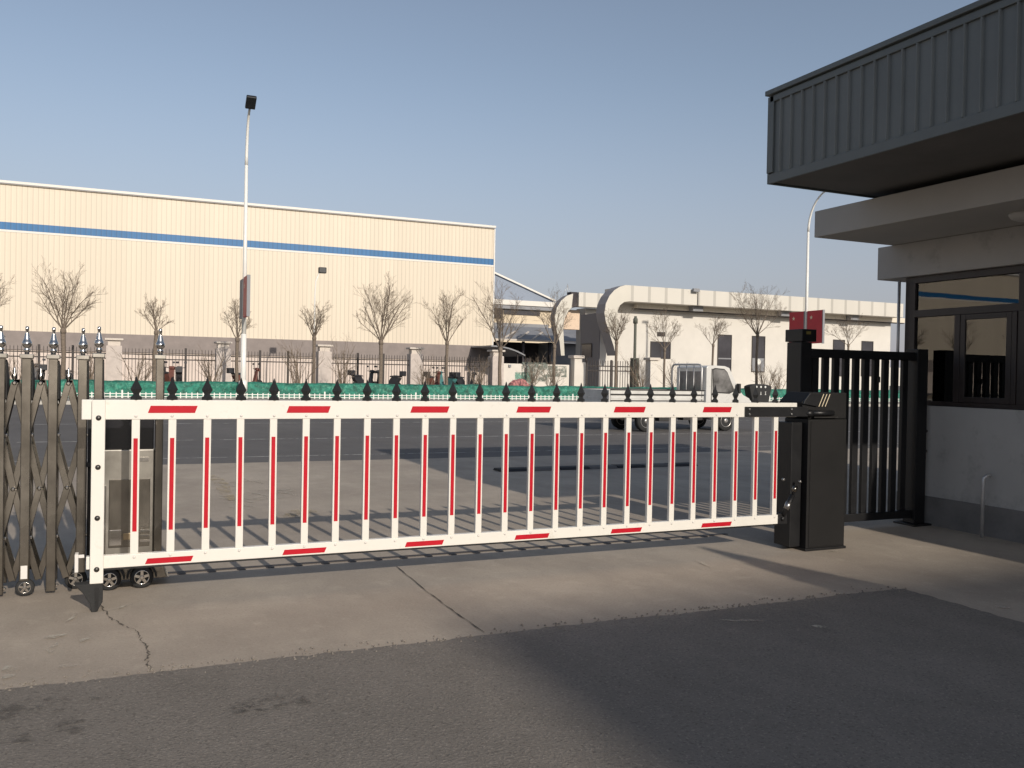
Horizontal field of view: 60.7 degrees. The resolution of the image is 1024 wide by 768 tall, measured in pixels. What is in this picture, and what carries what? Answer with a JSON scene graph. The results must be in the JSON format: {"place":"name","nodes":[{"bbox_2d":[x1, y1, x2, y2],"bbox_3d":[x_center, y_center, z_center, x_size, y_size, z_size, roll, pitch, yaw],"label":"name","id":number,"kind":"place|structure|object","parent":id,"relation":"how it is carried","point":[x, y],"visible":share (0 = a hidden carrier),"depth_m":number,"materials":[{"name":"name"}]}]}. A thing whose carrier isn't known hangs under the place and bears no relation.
{"place":"outdoors","nodes":[
{"label":"outdoors","id":0,"kind":"place"},
{"bbox_2d":[9,404,898,466],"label":"road","id":1,"kind":"structure","parent":0,"point":[189,443],"depth_m":19.95,"materials":[{"name":"grey asphalt"}]},
{"bbox_2d":[13,419,898,461],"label":"road lines","id":2,"kind":"object","parent":1,"relation":"on","point":[413,453],"visible":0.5,"depth_m":19.10,"materials":[{"name":"grey paint"}]},
{"bbox_2d":[583,363,750,431],"bbox_3d":[4.418,0.351,24.645,4.763,1.884,1.740,1,1,-24],"label":"pickup truck","id":3,"kind":"object","parent":1,"relation":"on","point":[704,379],"visible":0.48,"depth_m":24.42,"materials":[{"name":"silver metal"}]},
{"bbox_2d":[40,397,898,403],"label":"pavement","id":4,"kind":"structure","parent":0,"point":[182,398],"depth_m":41.48,"materials":[{"name":"grey concrete"}]},
{"bbox_2d":[0,273,14,306],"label":"bare tree","id":5,"kind":"object","parent":4,"relation":"on","point":[2,301],"visible":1,"depth_m":40.61,"materials":[{"name":"brown plant"}]},
{"bbox_2d":[3,350,41,378],"bbox_3d":[-22.669,-0.587,40.084,2.074,2.169,1.717,1,1,-24],"label":"bare shrub","id":6,"kind":"object","parent":4,"relation":"on","point":[10,373],"visible":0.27,"depth_m":39.89,"materials":[{"name":"brown plant"}]},
{"bbox_2d":[31,256,106,378],"bbox_3d":[-21.259,-2.767,41.752,3.221,6.615,2.100,1,1,-36],"label":"bare tree","id":7,"kind":"object","parent":4,"relation":"on","point":[64,325],"visible":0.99,"depth_m":41.46,"materials":[{"name":"brown plant"}]},
{"bbox_2d":[73,346,103,379],"bbox_3d":[-19.930,-0.759,41.245,1.611,2.573,1.306,1,1,25],"label":"bare shrub","id":8,"kind":"object","parent":4,"relation":"on","point":[91,373],"visible":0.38,"depth_m":41.02,"materials":[{"name":"brown plant"}]},
{"bbox_2d":[105,338,123,380],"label":"fence pillar","id":9,"kind":"structure","parent":4,"relation":"on","point":[113,367],"depth_m":45.16,"materials":[{"name":"stone"}]},
{"bbox_2d":[109,343,156,380],"bbox_3d":[-17.840,-0.750,41.631,1.540,2.637,2.254,2,1,44],"label":"bare shrub","id":10,"kind":"object","parent":4,"relation":"on","point":[141,365],"visible":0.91,"depth_m":41.88,"materials":[{"name":"brown plant"}]},
{"bbox_2d":[134,292,174,380],"bbox_3d":[-17.666,-1.952,43.214,1.922,5.094,1.299,1,1,-24],"label":"bare tree","id":11,"kind":"object","parent":4,"relation":"on","point":[156,330],"visible":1,"depth_m":43.08,"materials":[{"name":"brown plant"}]},
{"bbox_2d":[191,344,232,381],"bbox_3d":[-14.830,-0.727,43.070,1.793,2.669,2.248,1,1,16],"label":"bare shrub","id":12,"kind":"object","parent":4,"relation":"on","point":[209,376],"visible":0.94,"depth_m":43.15,"materials":[{"name":"brown plant"}]},
{"bbox_2d":[214,341,231,381],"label":"fence pillar","id":13,"kind":"structure","parent":4,"relation":"on","point":[226,353],"depth_m":47.37,"materials":[{"name":"stone"}]},
{"bbox_2d":[220,299,255,381],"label":"bare tree","id":14,"kind":"object","parent":4,"relation":"on","point":[237,339],"visible":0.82,"depth_m":44.65,"materials":[{"name":"brown plant"}]},
{"bbox_2d":[239,95,256,396],"bbox_3d":[-12.408,-6.172,40.682,0.440,13.680,2.947,1,1,-24],"label":"street lamp","id":15,"kind":"object","parent":4,"relation":"on","point":[244,307],"visible":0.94,"depth_m":40.70,"materials":[{"name":"white metal"}]},
{"bbox_2d":[277,338,325,382],"bbox_3d":[-10.897,-0.902,45.149,2.532,3.116,1.467,1,1,-24],"label":"bare shrub","id":16,"kind":"object","parent":4,"relation":"on","point":[297,370],"visible":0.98,"depth_m":44.95,"materials":[{"name":"brown plant"}]},
{"bbox_2d":[299,300,332,382],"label":"bare tree","id":17,"kind":"object","parent":4,"relation":"on","point":[315,331],"visible":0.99,"depth_m":46.22,"materials":[{"name":"brown plant"}]},
{"bbox_2d":[316,344,332,382],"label":"fence pillar","id":18,"kind":"structure","parent":4,"relation":"on","point":[323,373],"depth_m":49.59,"materials":[{"name":"stone"}]},
{"bbox_2d":[326,337,360,382],"bbox_3d":[-9.041,-1.017,45.923,2.118,3.392,2.434,1,1,-24],"label":"bare shrub","id":19,"kind":"object","parent":4,"relation":"on","point":[340,371],"visible":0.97,"depth_m":45.87,"materials":[{"name":"brown plant"}]},
{"bbox_2d":[353,272,416,383],"bbox_3d":[-7.142,-2.692,47.807,3.604,6.851,3.043,1,1,-24],"label":"bare tree","id":20,"kind":"object","parent":4,"relation":"on","point":[388,316],"visible":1,"depth_m":47.70,"materials":[{"name":"brown plant"}]},
{"bbox_2d":[406,347,423,384],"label":"fence pillar","id":21,"kind":"structure","parent":4,"relation":"on","point":[414,354],"depth_m":51.78,"materials":[{"name":"stone"}]},
{"bbox_2d":[411,358,444,384],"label":"bare shrub","id":22,"kind":"object","parent":4,"relation":"on","point":[421,377],"visible":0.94,"depth_m":47.73,"materials":[{"name":"brown plant"}]},
{"bbox_2d":[418,290,472,384],"bbox_3d":[-3.806,-2.311,49.121,3.442,6.181,2.066,1,1,-24],"label":"bare tree","id":23,"kind":"object","parent":4,"relation":"on","point":[446,321],"visible":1,"depth_m":49.23,"materials":[{"name":"brown plant"}]},
{"bbox_2d":[10,379,899,401],"bbox_3d":[1.099,0.442,48.074,91.000,0.786,1.207,1,1,-24],"label":"green netting","id":24,"kind":"object","parent":4,"relation":"on","point":[195,387],"visible":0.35,"depth_m":43.42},
{"bbox_2d":[61,390,870,401],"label":"picket fence","id":25,"kind":"object","parent":4,"relation":"on","point":[324,397],"visible":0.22,"depth_m":42.33,"materials":[{"name":"white plastic"}]},
{"bbox_2d":[467,350,493,384],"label":"bare shrub","id":26,"kind":"object","parent":4,"relation":"on","point":[478,379],"visible":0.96,"depth_m":49.06,"materials":[{"name":"brown plant"}]},
{"bbox_2d":[456,278,527,385],"bbox_3d":[-0.832,-2.715,50.596,4.151,7.065,3.269,1,1,32],"label":"bare tree","id":27,"kind":"object","parent":4,"relation":"on","point":[497,319],"visible":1,"depth_m":50.57,"materials":[{"name":"brown plant"}]},
{"bbox_2d":[517,354,553,385],"bbox_3d":[1.181,-0.576,50.529,1.856,2.781,2.304,1,1,31],"label":"bare shrub","id":28,"kind":"object","parent":4,"relation":"on","point":[532,378],"visible":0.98,"depth_m":50.46,"materials":[{"name":"brown plant"}]},
{"bbox_2d":[536,355,565,385],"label":"bare shrub","id":29,"kind":"object","parent":4,"relation":"on","point":[550,377],"visible":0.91,"depth_m":50.81,"materials":[{"name":"brown plant"}]},
{"bbox_2d":[531,287,578,385],"bbox_3d":[2.348,-2.643,52.294,3.196,7.000,2.243,1,1,-24],"label":"bare tree","id":30,"kind":"object","parent":4,"relation":"on","point":[554,325],"visible":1,"depth_m":52.01,"materials":[{"name":"brown plant"}]},
{"bbox_2d":[582,362,585,385],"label":"wall end","id":31,"kind":"structure","parent":4,"relation":"on","point":[583,372],"depth_m":56.70,"materials":[{"name":"white paint"}]},
{"bbox_2d":[602,307,633,386],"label":"bare tree","id":32,"kind":"object","parent":4,"relation":"on","point":[616,342],"visible":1,"depth_m":53.73,"materials":[{"name":"brown plant"}]},
{"bbox_2d":[630,316,638,386],"bbox_3d":[8.349,-1.889,59.458,0.440,5.448,0.400,1,1,-24],"label":"utility pole","id":33,"kind":"object","parent":4,"relation":"on","point":[635,321],"visible":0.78,"depth_m":59.36,"materials":[{"name":"grey metal"}]},
{"bbox_2d":[618,352,655,386],"bbox_3d":[7.530,-0.671,53.198,2.410,3.158,2.063,1,1,-24],"label":"bare shrub","id":34,"kind":"object","parent":4,"relation":"on","point":[642,377],"visible":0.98,"depth_m":53.28,"materials":[{"name":"plant"}]},
{"bbox_2d":[645,305,681,386],"bbox_3d":[9.643,-2.057,55.300,2.380,6.031,2.087,1,1,12],"label":"bare tree","id":35,"kind":"object","parent":4,"relation":"on","point":[669,342],"visible":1,"depth_m":55.14,"materials":[{"name":"brown plant"}]},
{"bbox_2d":[658,359,676,386],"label":"wall","id":36,"kind":"structure","parent":4,"relation":"on","point":[669,363],"depth_m":59.21,"materials":[{"name":"white paint"}]},
{"bbox_2d":[654,359,685,386],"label":"bare shrub","id":37,"kind":"object","parent":4,"relation":"on","point":[669,384],"visible":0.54,"depth_m":54.34,"materials":[{"name":"brown plant"}]},
{"bbox_2d":[695,315,730,364],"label":"bare tree","id":38,"kind":"object","parent":4,"relation":"on","point":[716,329],"visible":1,"depth_m":56.65,"materials":[{"name":"brown plant"}]},
{"bbox_2d":[744,384,771,401],"bbox_3d":[14.409,0.523,51.245,1.604,1.046,0.573,1,1,-24],"label":"flared tub","id":39,"kind":"object","parent":4,"relation":"on","point":[764,391],"visible":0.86,"depth_m":51.02,"materials":[{"name":"black rubber"}]},
{"bbox_2d":[728,282,789,383],"bbox_3d":[16.512,-2.978,58.135,5.062,8.063,4.223,1,1,-24],"label":"bare tree","id":40,"kind":"object","parent":4,"relation":"on","point":[756,332],"visible":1,"depth_m":58.11,"materials":[{"name":"brown plant"}]},
{"bbox_2d":[751,359,782,385],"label":"bare shrub","id":41,"kind":"object","parent":4,"relation":"on","point":[761,376],"visible":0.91,"depth_m":57.44,"materials":[{"name":"brown plant"}]},
{"bbox_2d":[759,363,785,388],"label":"bare shrub","id":42,"kind":"object","parent":4,"relation":"on","point":[777,384],"visible":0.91,"depth_m":57.63,"materials":[{"name":"brown plant"}]},
{"bbox_2d":[789,192,824,343],"bbox_3d":[18.530,-5.502,54.123,0.520,13.180,3.672,1,1,-24],"label":"street lamp","id":43,"kind":"object","parent":4,"relation":"on","point":[807,319],"visible":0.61,"depth_m":54.35,"materials":[{"name":"white metal"}]},
{"bbox_2d":[825,313,869,349],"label":"bare tree","id":44,"kind":"object","parent":4,"relation":"on","point":[848,336],"visible":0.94,"depth_m":61.41,"materials":[{"name":"brown plant"}]},
{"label":"planting strip","id":45,"kind":"structure","parent":4,"relation":"on","visible":0},
{"bbox_2d":[34,359,46,379],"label":"parked scooter","id":46,"kind":"object","parent":45,"relation":"on","point":[43,366],"visible":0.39,"depth_m":41.47,"materials":[{"name":"plastic"}]},
{"bbox_2d":[60,360,89,378],"bbox_3d":[-21.351,-0.530,42.564,0.712,1.360,2.040,1,1,32],"label":"parked scooter","id":47,"kind":"object","parent":45,"relation":"on","point":[70,372],"visible":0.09,"depth_m":42.28,"materials":[{"name":"plastic"}]},
{"bbox_2d":[165,361,178,381],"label":"parked scooter","id":48,"kind":"object","parent":45,"relation":"on","point":[169,376],"visible":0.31,"depth_m":44.80,"materials":[{"name":"red plastic"}]},
{"bbox_2d":[172,361,186,380],"bbox_3d":[-16.940,-0.470,44.492,0.712,1.360,2.040,1,1,-20],"label":"parked scooter","id":49,"kind":"object","parent":45,"relation":"on","point":[178,370],"visible":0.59,"depth_m":43.80,"materials":[{"name":"plastic"}]},
{"bbox_2d":[226,363,261,381],"bbox_3d":[-13.967,-0.431,45.850,0.712,1.360,2.040,2,1,43],"label":"parked scooter","id":50,"kind":"object","parent":45,"relation":"on","point":[231,371],"visible":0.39,"depth_m":46.09,"materials":[{"name":"red plastic"}]},
{"bbox_2d":[348,365,375,382],"bbox_3d":[-8.233,-0.354,48.387,0.712,1.360,2.040,2,1,37],"label":"parked scooter","id":51,"kind":"object","parent":45,"relation":"on","point":[357,378],"visible":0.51,"depth_m":48.04,"materials":[{"name":"plastic"}]},
{"bbox_2d":[375,366,405,383],"bbox_3d":[-6.917,-0.336,48.958,2.040,1.360,0.712,1,1,19],"label":"parked scooter","id":52,"kind":"object","parent":45,"relation":"on","point":[393,379],"visible":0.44,"depth_m":48.71,"materials":[{"name":"plastic"}]},
{"bbox_2d":[424,367,443,384],"bbox_3d":[-4.505,-0.303,50.026,0.712,1.360,2.040,1,1,20],"label":"parked scooter","id":53,"kind":"object","parent":45,"relation":"on","point":[437,377],"visible":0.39,"depth_m":50.43,"materials":[{"name":"red plastic"}]},
{"bbox_2d":[436,367,460,384],"bbox_3d":[-3.733,-0.293,50.353,0.712,1.360,2.040,0,1,-43],"label":"parked scooter","id":54,"kind":"object","parent":45,"relation":"on","point":[451,379],"visible":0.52,"depth_m":49.90,"materials":[{"name":"teal plastic"}]},
{"bbox_2d":[449,368,475,384],"bbox_3d":[-2.738,-0.280,50.837,2.040,1.360,0.712,0,1,-41],"label":"parked scooter","id":55,"kind":"object","parent":45,"relation":"on","point":[460,380],"visible":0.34,"depth_m":50.50,"materials":[{"name":"plastic"}]},
{"bbox_2d":[508,379,528,385],"bbox_3d":[0.415,0.062,52.151,1.500,0.763,1.000,1,1,-24],"label":"covered bundle","id":56,"kind":"object","parent":45,"relation":"on","point":[518,382],"visible":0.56,"depth_m":51.85,"materials":[{"name":"pink fabric"}]},
{"bbox_2d":[0,0,977,367],"label":"sky","id":57,"kind":"structure","parent":0,"point":[605,144],"materials":[{"name":"blue"}]},
{"bbox_2d":[487,350,504,384],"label":"fence pillar","id":58,"kind":"structure","parent":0,"point":[494,371],"depth_m":53.87,"materials":[{"name":"stone"}]},
{"bbox_2d":[0,589,1023,767],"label":"asphalt yard","id":59,"kind":"structure","parent":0,"point":[903,678],"depth_m":3.99,"materials":[{"name":"grey asphalt"}]},
{"bbox_2d":[0,448,1023,689],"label":"concrete apron","id":60,"kind":"object","parent":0,"point":[199,619],"depth_m":6.63,"materials":[{"name":"grey concrete"}]},
{"bbox_2d":[0,325,168,595],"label":"retractable gate","id":61,"kind":"structure","parent":60,"relation":"on","point":[24,394],"depth_m":5.79,"materials":[{"name":"silver metal"}]},
{"bbox_2d":[101,605,152,667],"bbox_3d":[-2.147,1.396,4.912,0.090,0.001,1.397,1,1,-35],"label":"ground crack","id":62,"kind":"object","parent":60,"relation":"on","point":[138,634],"visible":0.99,"depth_m":4.80,"materials":[{"name":"brown"}]},
{"bbox_2d":[224,479,293,505],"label":"tyre scuffs","id":63,"kind":"object","parent":60,"relation":"on","point":[259,493],"visible":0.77,"depth_m":10.47,"materials":[{"name":"black"}]},
{"bbox_2d":[87,533,726,579],"bbox_3d":[-0.492,1.408,7.233,5.600,0.016,0.090,1,1,-24],"label":"floor rail","id":64,"kind":"object","parent":60,"relation":"on","point":[407,556],"visible":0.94,"depth_m":7.16,"materials":[{"name":"metal"}]},
{"bbox_2d":[398,567,483,631],"bbox_3d":[-0.534,1.415,5.881,0.026,0.001,1.824,1,1,-24],"label":"ground joint","id":65,"kind":"object","parent":60,"relation":"on","point":[441,601],"visible":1,"depth_m":5.70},
{"bbox_2d":[3,586,906,690],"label":"asphalt crumbs","id":66,"kind":"object","parent":60,"relation":"on","point":[300,648],"visible":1,"depth_m":4.90,"materials":[{"name":"grey asphalt"}]},
{"bbox_2d":[74,376,846,611],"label":"barrier gate","id":67,"kind":"structure","parent":60,"relation":"on","point":[808,466],"depth_m":6.39,"materials":[{"name":"white metal"}]},
{"bbox_2d":[2,550,1009,678],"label":"pale scuffs","id":68,"kind":"object","parent":60,"relation":"on","point":[83,639],"visible":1,"depth_m":4.83,"materials":[{"name":"beige concrete"}]},
{"bbox_2d":[493,462,697,471],"bbox_3d":[1.422,1.339,14.168,3.620,0.035,0.320,1,1,-24],"label":"speed hump","id":69,"kind":"object","parent":60,"relation":"on","point":[541,468],"visible":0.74,"depth_m":13.99,"materials":[{"name":"black rubber"}]},
{"bbox_2d":[785,329,816,417],"bbox_3d":[2.806,0.459,8.583,0.200,1.985,0.280,1,1,-24],"label":"control post","id":70,"kind":"object","parent":60,"relation":"on","point":[799,355],"visible":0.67,"depth_m":8.50,"materials":[{"name":"black metal"}]},
{"bbox_2d":[811,349,931,526],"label":"slatted gate","id":71,"kind":"structure","parent":60,"relation":"on","point":[912,451],"depth_m":8.97,"materials":[{"name":"black metal"}]},
{"bbox_2d":[980,474,991,536],"bbox_3d":[4.581,1.174,8.453,0.095,0.617,0.036,1,1,-1],"label":"vent pipe","id":72,"kind":"object","parent":60,"relation":"on","point":[985,476],"visible":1,"depth_m":8.44,"materials":[{"name":"grey metal"}]},
{"bbox_2d":[503,362,568,385],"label":"boundary wall","id":73,"kind":"structure","parent":0,"point":[511,372],"depth_m":55.22,"materials":[{"name":"grey paint"}]},
{"bbox_2d":[568,355,584,385],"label":"gate pillar","id":74,"kind":"structure","parent":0,"point":[576,372],"depth_m":56.06,"materials":[{"name":"stone"}]},
{"bbox_2d":[585,358,636,386],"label":"iron gate","id":75,"kind":"structure","parent":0,"point":[611,370],"depth_m":57.50,"materials":[{"name":"black metal"}]},
{"bbox_2d":[643,357,660,386],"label":"gate pillar","id":76,"kind":"structure","parent":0,"point":[651,365],"depth_m":58.37,"materials":[{"name":"stone"}]},
{"bbox_2d":[765,0,1023,543],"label":"guard house","id":77,"kind":"structure","parent":0,"point":[916,134],"depth_m":8.06,"materials":[{"name":"paint"}]},
{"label":"yard ground","id":78,"kind":"structure","parent":0,"visible":0},
{"bbox_2d":[0,180,495,384],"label":"warehouse","id":79,"kind":"structure","parent":78,"relation":"on","point":[182,255],"depth_m":71.68,"materials":[{"name":"beige metal"}]},
{"bbox_2d":[314,267,326,328],"bbox_3d":[-13.603,-3.910,61.721,0.840,8.656,0.300,1,1,-24],"label":"yard lamp","id":80,"kind":"object","parent":78,"relation":"on","point":[322,270],"visible":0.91,"depth_m":61.55,"materials":[{"name":"white metal"}]},
{"bbox_2d":[471,345,524,363],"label":"bike shelter","id":81,"kind":"object","parent":78,"relation":"on","point":[509,352],"visible":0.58,"depth_m":77.82,"materials":[{"name":"metal"}]},
{"bbox_2d":[493,272,555,342],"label":"storage hall","id":82,"kind":"structure","parent":78,"relation":"on","point":[532,298],"depth_m":101.83,"materials":[{"name":"white metal"}]},
{"bbox_2d":[503,309,539,315],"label":"window","id":83,"kind":"structure","parent":82,"relation":"in","point":[524,312],"depth_m":100.98,"materials":[{"name":"grey glass"}]},
{"bbox_2d":[493,326,575,385],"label":"loading bay","id":84,"kind":"object","parent":78,"relation":"on","point":[531,350],"visible":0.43,"depth_m":90.64,"materials":[{"name":"grey metal"}]},
{"bbox_2d":[550,292,602,355],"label":"frame building","id":85,"kind":"structure","parent":78,"relation":"on","point":[587,303],"depth_m":81.53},
{"bbox_2d":[580,285,904,389],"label":"curved frame building","id":86,"kind":"structure","parent":78,"relation":"on","point":[735,343],"depth_m":70.20,"materials":[{"name":"white paint"}]},
{"bbox_2d":[581,343,591,356],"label":"side window","id":87,"kind":"structure","parent":86,"relation":"in","point":[586,349],"depth_m":68.00,"materials":[{"name":"grey glass"}]},
{"bbox_2d":[650,341,670,358],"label":"window","id":88,"kind":"structure","parent":86,"relation":"in","point":[656,350],"depth_m":68.48,"materials":[{"name":"grey glass"}]},
{"bbox_2d":[717,334,731,370],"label":"window","id":89,"kind":"structure","parent":86,"relation":"in","point":[724,346],"depth_m":71.03,"materials":[{"name":"glass"}]},
{"bbox_2d":[751,336,765,371],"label":"window","id":90,"kind":"structure","parent":86,"relation":"in","point":[761,348],"depth_m":72.45,"materials":[{"name":"grey glass"}]},
{"bbox_2d":[833,339,844,375],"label":"window","id":91,"kind":"structure","parent":86,"relation":"in","point":[837,344],"depth_m":76.02,"materials":[{"name":"grey glass"}]},
{"bbox_2d":[861,341,873,375],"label":"window","id":92,"kind":"structure","parent":86,"relation":"in","point":[865,345],"depth_m":77.29,"materials":[{"name":"grey glass"}]},
{"bbox_2d":[889,368,899,385],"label":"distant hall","id":93,"kind":"structure","parent":78,"relation":"on","point":[890,375],"depth_m":243.64,"materials":[{"name":"white paint"}]},
{"bbox_3d":[-14.738,0.427,48.177,29.984,0.220,0.300,1,1,-24],"label":"fence footing","id":94,"kind":"object","parent":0,"visible":0},
{"bbox_2d":[4,344,105,378],"bbox_3d":[-23.203,-0.787,44.406,4.640,2.420,0.110,1,1,-24],"label":"iron fence","id":95,"kind":"object","parent":94,"relation":"on","point":[47,352],"visible":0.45,"depth_m":44.23,"materials":[{"name":"black metal"}]},
{"bbox_2d":[122,348,215,381],"bbox_3d":[-18.249,-0.720,46.603,4.640,2.420,0.110,1,1,-24],"label":"iron fence","id":96,"kind":"object","parent":94,"relation":"on","point":[182,359],"visible":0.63,"depth_m":46.85,"materials":[{"name":"black metal"}]},
{"bbox_2d":[231,350,311,382],"bbox_3d":[-13.312,-0.653,48.793,4.640,2.420,0.110,1,1,-24],"label":"iron fence","id":97,"kind":"object","parent":94,"relation":"on","point":[254,361],"visible":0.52,"depth_m":48.61,"materials":[{"name":"black metal"}]},
{"bbox_2d":[332,353,408,383],"bbox_3d":[-8.284,-0.586,51.023,4.640,2.420,0.110,1,1,-24],"label":"iron fence","id":98,"kind":"object","parent":94,"relation":"on","point":[369,364],"visible":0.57,"depth_m":51.03,"materials":[{"name":"black metal"}]},
{"bbox_2d":[423,356,489,384],"bbox_3d":[-3.332,-0.519,53.220,4.640,2.420,0.110,1,1,-24],"label":"iron fence","id":99,"kind":"object","parent":94,"relation":"on","point":[469,362],"visible":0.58,"depth_m":53.38,"materials":[{"name":"black metal"}]},
{"label":"ground","id":100,"kind":"structure","parent":0,"visible":0},
{"bbox_2d":[14,401,898,406],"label":"kerb","id":101,"kind":"structure","parent":100,"relation":"on","point":[68,403],"depth_m":33.53,"materials":[{"name":"stone"}]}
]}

